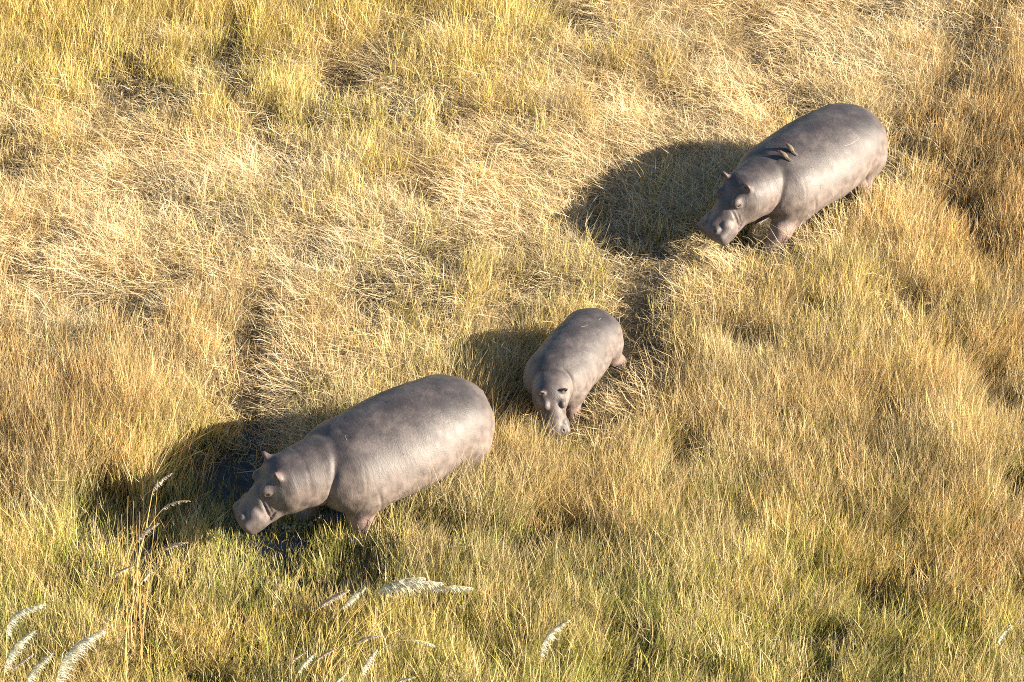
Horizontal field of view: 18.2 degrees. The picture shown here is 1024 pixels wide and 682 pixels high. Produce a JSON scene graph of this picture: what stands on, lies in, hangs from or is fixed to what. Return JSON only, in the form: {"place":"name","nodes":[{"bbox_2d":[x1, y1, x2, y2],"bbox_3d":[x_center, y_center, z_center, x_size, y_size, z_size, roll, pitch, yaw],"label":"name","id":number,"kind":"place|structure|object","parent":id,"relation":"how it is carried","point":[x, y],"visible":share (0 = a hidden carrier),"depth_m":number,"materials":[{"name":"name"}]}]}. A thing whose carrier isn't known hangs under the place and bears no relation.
{"place":"outdoors","nodes":[
{"label":"outdoors","id":0,"kind":"place"},
{"bbox_2d":[0,407,810,681],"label":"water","id":1,"kind":"structure","parent":0,"point":[223,464],"depth_m":36.68,"materials":[{"name":"liquid"}]},
{"bbox_2d":[273,514,321,531],"bbox_3d":[-2.537,2.034,37.105,0.666,0.023,0.557,0,35,0],"label":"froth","id":2,"kind":"object","parent":1,"relation":"on","point":[310,524],"visible":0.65,"depth_m":36.97,"materials":[{"name":"white liquid"}]},
{"bbox_2d":[0,0,1023,681],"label":"flattened grass","id":3,"kind":"structure","parent":0,"point":[480,200],"depth_m":42.63,"materials":[{"name":"beige plant"}]},
{"bbox_2d":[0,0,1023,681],"bbox_3d":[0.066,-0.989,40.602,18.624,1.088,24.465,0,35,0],"label":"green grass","id":4,"kind":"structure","parent":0,"point":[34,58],"depth_m":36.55,"materials":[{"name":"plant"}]},
{"bbox_2d":[0,0,1023,681],"bbox_3d":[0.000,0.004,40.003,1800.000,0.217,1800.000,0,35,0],"label":"ground","id":5,"kind":"structure","parent":0,"point":[642,314],"depth_m":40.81,"materials":[{"name":"beige plant"}]},
{"bbox_2d":[3,631,34,681],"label":"plume reed","id":6,"kind":"object","parent":5,"relation":"on","point":[12,653],"visible":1,"depth_m":32.68,"materials":[{"name":"beige plant"}]},
{"bbox_2d":[4,654,33,680],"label":"plume reed","id":7,"kind":"object","parent":5,"relation":"on","point":[20,662],"visible":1,"depth_m":32.82,"materials":[{"name":"beige plant"}]},
{"bbox_2d":[2,604,43,681],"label":"plume reed","id":8,"kind":"object","parent":5,"relation":"on","point":[20,612],"visible":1,"depth_m":33.04,"materials":[{"name":"beige plant"}]},
{"bbox_2d":[25,653,52,681],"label":"plume reed","id":9,"kind":"object","parent":5,"relation":"on","point":[31,673],"visible":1,"depth_m":32.57,"materials":[{"name":"beige plant"}]},
{"bbox_2d":[55,629,107,681],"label":"plume reed","id":10,"kind":"object","parent":5,"relation":"on","point":[69,654],"visible":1,"depth_m":32.39,"materials":[{"name":"beige plant"}]},
{"bbox_2d":[86,566,133,662],"bbox_3d":[-4.312,3.012,34.369,0.637,1.638,0.117,1,35,2],"label":"plume reed","id":11,"kind":"object","parent":5,"relation":"on","point":[119,571],"visible":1,"depth_m":34.21,"materials":[{"name":"beige plant"}]},
{"bbox_2d":[113,523,159,641],"bbox_3d":[-4.075,2.690,34.664,0.643,1.884,0.144,0,35,0],"label":"plume reed","id":12,"kind":"object","parent":5,"relation":"on","point":[144,532],"visible":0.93,"depth_m":34.41,"materials":[{"name":"beige plant"}]},
{"bbox_2d":[124,573,150,675],"bbox_3d":[-4.014,3.054,34.383,0.398,1.569,0.110,5,35,8],"label":"plume reed","id":13,"kind":"object","parent":5,"relation":"on","point":[143,579],"visible":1,"depth_m":34.36,"materials":[{"name":"beige plant"}]},
{"bbox_2d":[121,483,157,677],"bbox_3d":[-3.962,2.591,34.188,0.495,2.566,0.302,0,35,0],"label":"reed clump","id":14,"kind":"object","parent":5,"relation":"on","point":[141,647],"visible":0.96,"depth_m":34.39,"materials":[{"name":"beige plant"}]},
{"bbox_2d":[128,473,172,603],"bbox_3d":[-3.997,2.208,35.297,0.645,1.962,0.105,4,35,6],"label":"plume reed","id":15,"kind":"object","parent":5,"relation":"on","point":[160,483],"visible":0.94,"depth_m":35.03,"materials":[{"name":"beige plant"}]},
{"bbox_2d":[130,542,187,648],"bbox_3d":[-3.817,2.793,34.734,0.724,1.653,0.120,1,35,1],"label":"plume reed","id":16,"kind":"object","parent":5,"relation":"on","point":[180,543],"visible":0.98,"depth_m":34.59,"materials":[{"name":"beige plant"}]},
{"bbox_2d":[136,501,189,610],"bbox_3d":[-3.828,2.404,35.235,0.698,1.720,0.044,6,35,8],"label":"plume reed","id":17,"kind":"object","parent":5,"relation":"on","point":[172,503],"visible":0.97,"depth_m":34.98,"materials":[{"name":"beige plant"}]},
{"bbox_2d":[280,653,303,681],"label":"plume reed","id":18,"kind":"object","parent":5,"relation":"on","point":[293,660],"visible":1,"depth_m":33.08,"materials":[{"name":"beige plant"}]},
{"bbox_2d":[294,653,315,681],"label":"plume reed","id":19,"kind":"object","parent":5,"relation":"on","point":[305,662],"visible":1,"depth_m":32.89,"materials":[{"name":"beige plant"}]},
{"bbox_2d":[304,649,335,681],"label":"plume reed","id":20,"kind":"object","parent":5,"relation":"on","point":[321,656],"visible":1,"depth_m":33.12,"materials":[{"name":"beige plant"}]},
{"bbox_2d":[291,590,349,681],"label":"plume reed","id":21,"kind":"object","parent":5,"relation":"on","point":[329,599],"visible":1,"depth_m":33.27,"materials":[{"name":"beige plant"}]},
{"bbox_2d":[314,587,365,681],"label":"plume reed","id":22,"kind":"object","parent":5,"relation":"on","point":[354,596],"visible":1,"depth_m":33.32,"materials":[{"name":"beige plant"}]},
{"bbox_2d":[335,674,345,681],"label":"plume reed","id":23,"kind":"object","parent":5,"relation":"on","point":[339,678],"visible":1,"depth_m":32.84,"materials":[{"name":"beige plant"}]},
{"bbox_2d":[307,608,398,681],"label":"reed clump","id":24,"kind":"object","parent":5,"relation":"on","point":[337,649],"visible":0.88,"depth_m":34.20,"materials":[{"name":"plant"}]},
{"bbox_2d":[328,635,380,681],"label":"plume reed","id":25,"kind":"object","parent":5,"relation":"on","point":[367,637],"visible":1,"depth_m":33.38,"materials":[{"name":"beige plant"}]},
{"bbox_2d":[232,374,494,547],"bbox_3d":[-1.652,1.419,36.820,3.376,1.427,1.386,-23,41,-29],"label":"hippo","id":26,"kind":"object","parent":5,"relation":"on","point":[366,461],"visible":0.97,"depth_m":36.33,"materials":[{"name":"grey"}]},
{"bbox_2d":[360,649,377,680],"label":"plume reed","id":27,"kind":"object","parent":5,"relation":"on","point":[367,663],"visible":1,"depth_m":32.90,"materials":[{"name":"beige plant"}]},
{"bbox_2d":[322,577,425,680],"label":"plume reed","id":28,"kind":"object","parent":5,"relation":"on","point":[395,583],"visible":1,"depth_m":33.37,"materials":[{"name":"beige plant"}]},
{"bbox_2d":[330,580,443,680],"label":"plume reed","id":29,"kind":"object","parent":5,"relation":"on","point":[413,584],"visible":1,"depth_m":33.34,"materials":[{"name":"beige plant"}]},
{"bbox_2d":[371,640,437,681],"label":"plume reed","id":30,"kind":"object","parent":5,"relation":"on","point":[424,642],"visible":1,"depth_m":33.44,"materials":[{"name":"beige plant"}]},
{"bbox_2d":[397,677,414,681],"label":"plume reed","id":31,"kind":"object","parent":5,"relation":"on","point":[408,678],"visible":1,"depth_m":32.94,"materials":[{"name":"beige plant"}]},
{"bbox_2d":[350,585,472,677],"bbox_3d":[-1.104,3.223,34.009,1.415,1.690,0.101,4,35,5],"label":"plume reed","id":32,"kind":"object","parent":5,"relation":"on","point":[452,588],"visible":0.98,"depth_m":33.54,"materials":[{"name":"beige plant"}]},
{"bbox_2d":[539,620,569,681],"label":"plume reed","id":33,"kind":"object","parent":5,"relation":"on","point":[551,632],"visible":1,"depth_m":32.96,"materials":[{"name":"beige plant"}]},
{"bbox_2d":[523,308,626,437],"bbox_3d":[0.693,0.379,38.655,0.935,0.969,2.175,17,38,23],"label":"hippo","id":34,"kind":"object","parent":5,"relation":"on","point":[575,356],"visible":1,"depth_m":38.32,"materials":[{"name":"grey"}]},
{"bbox_2d":[698,103,887,257],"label":"hippo","id":35,"kind":"object","parent":5,"relation":"on","point":[841,149],"visible":0.98,"depth_m":41.36,"materials":[{"name":"grey"}]},
{"bbox_2d":[778,150,792,160],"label":"oxpecker","id":36,"kind":"object","parent":35,"relation":"on","point":[784,154],"visible":1,"depth_m":41.18,"materials":[{"name":"beige"}]},
{"bbox_2d":[785,143,797,155],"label":"oxpecker","id":37,"kind":"object","parent":35,"relation":"on","point":[790,147],"visible":1,"depth_m":41.26,"materials":[{"name":"beige"}]},
{"bbox_2d":[987,625,1012,681],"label":"plume reed","id":38,"kind":"object","parent":5,"relation":"on","point":[1002,635],"visible":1,"depth_m":33.34,"materials":[{"name":"beige plant"}]}
]}

